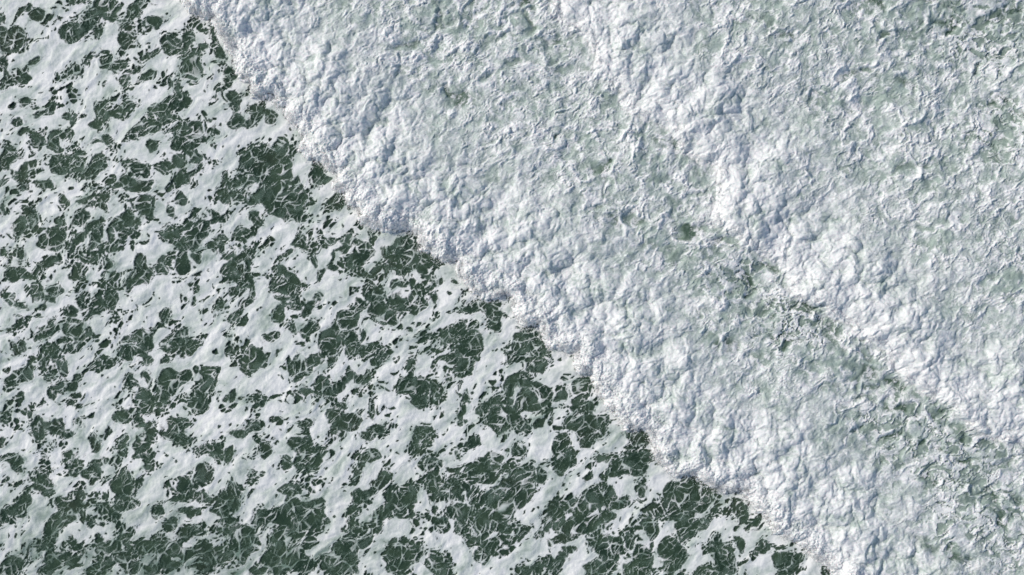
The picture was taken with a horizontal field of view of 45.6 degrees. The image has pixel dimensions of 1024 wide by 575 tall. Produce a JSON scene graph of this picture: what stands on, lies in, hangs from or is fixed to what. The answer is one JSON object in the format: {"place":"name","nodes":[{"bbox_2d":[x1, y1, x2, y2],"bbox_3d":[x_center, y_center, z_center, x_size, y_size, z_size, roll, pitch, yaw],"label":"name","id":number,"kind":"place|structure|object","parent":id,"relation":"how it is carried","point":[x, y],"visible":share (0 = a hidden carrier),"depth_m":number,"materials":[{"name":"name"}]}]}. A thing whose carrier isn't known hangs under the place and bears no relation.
{"place":"outdoors","nodes":[
{"label":"outdoors","id":0,"kind":"place"},
{"bbox_2d":[0,0,829,574],"bbox_3d":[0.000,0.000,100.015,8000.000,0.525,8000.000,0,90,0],"label":"water","id":1,"kind":"structure","parent":0,"point":[672,554],"depth_m":100.03,"materials":[{"name":"liquid"}]},
{"bbox_2d":[0,0,832,574],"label":"sea foam","id":2,"kind":"object","parent":1,"relation":"on","point":[56,52],"visible":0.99,"depth_m":99.93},
{"bbox_2d":[179,0,1023,574],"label":"breaking wave","id":3,"kind":"object","parent":1,"relation":"on","point":[493,150],"visible":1,"depth_m":99.22,"materials":[{"name":"white liquid"}]},
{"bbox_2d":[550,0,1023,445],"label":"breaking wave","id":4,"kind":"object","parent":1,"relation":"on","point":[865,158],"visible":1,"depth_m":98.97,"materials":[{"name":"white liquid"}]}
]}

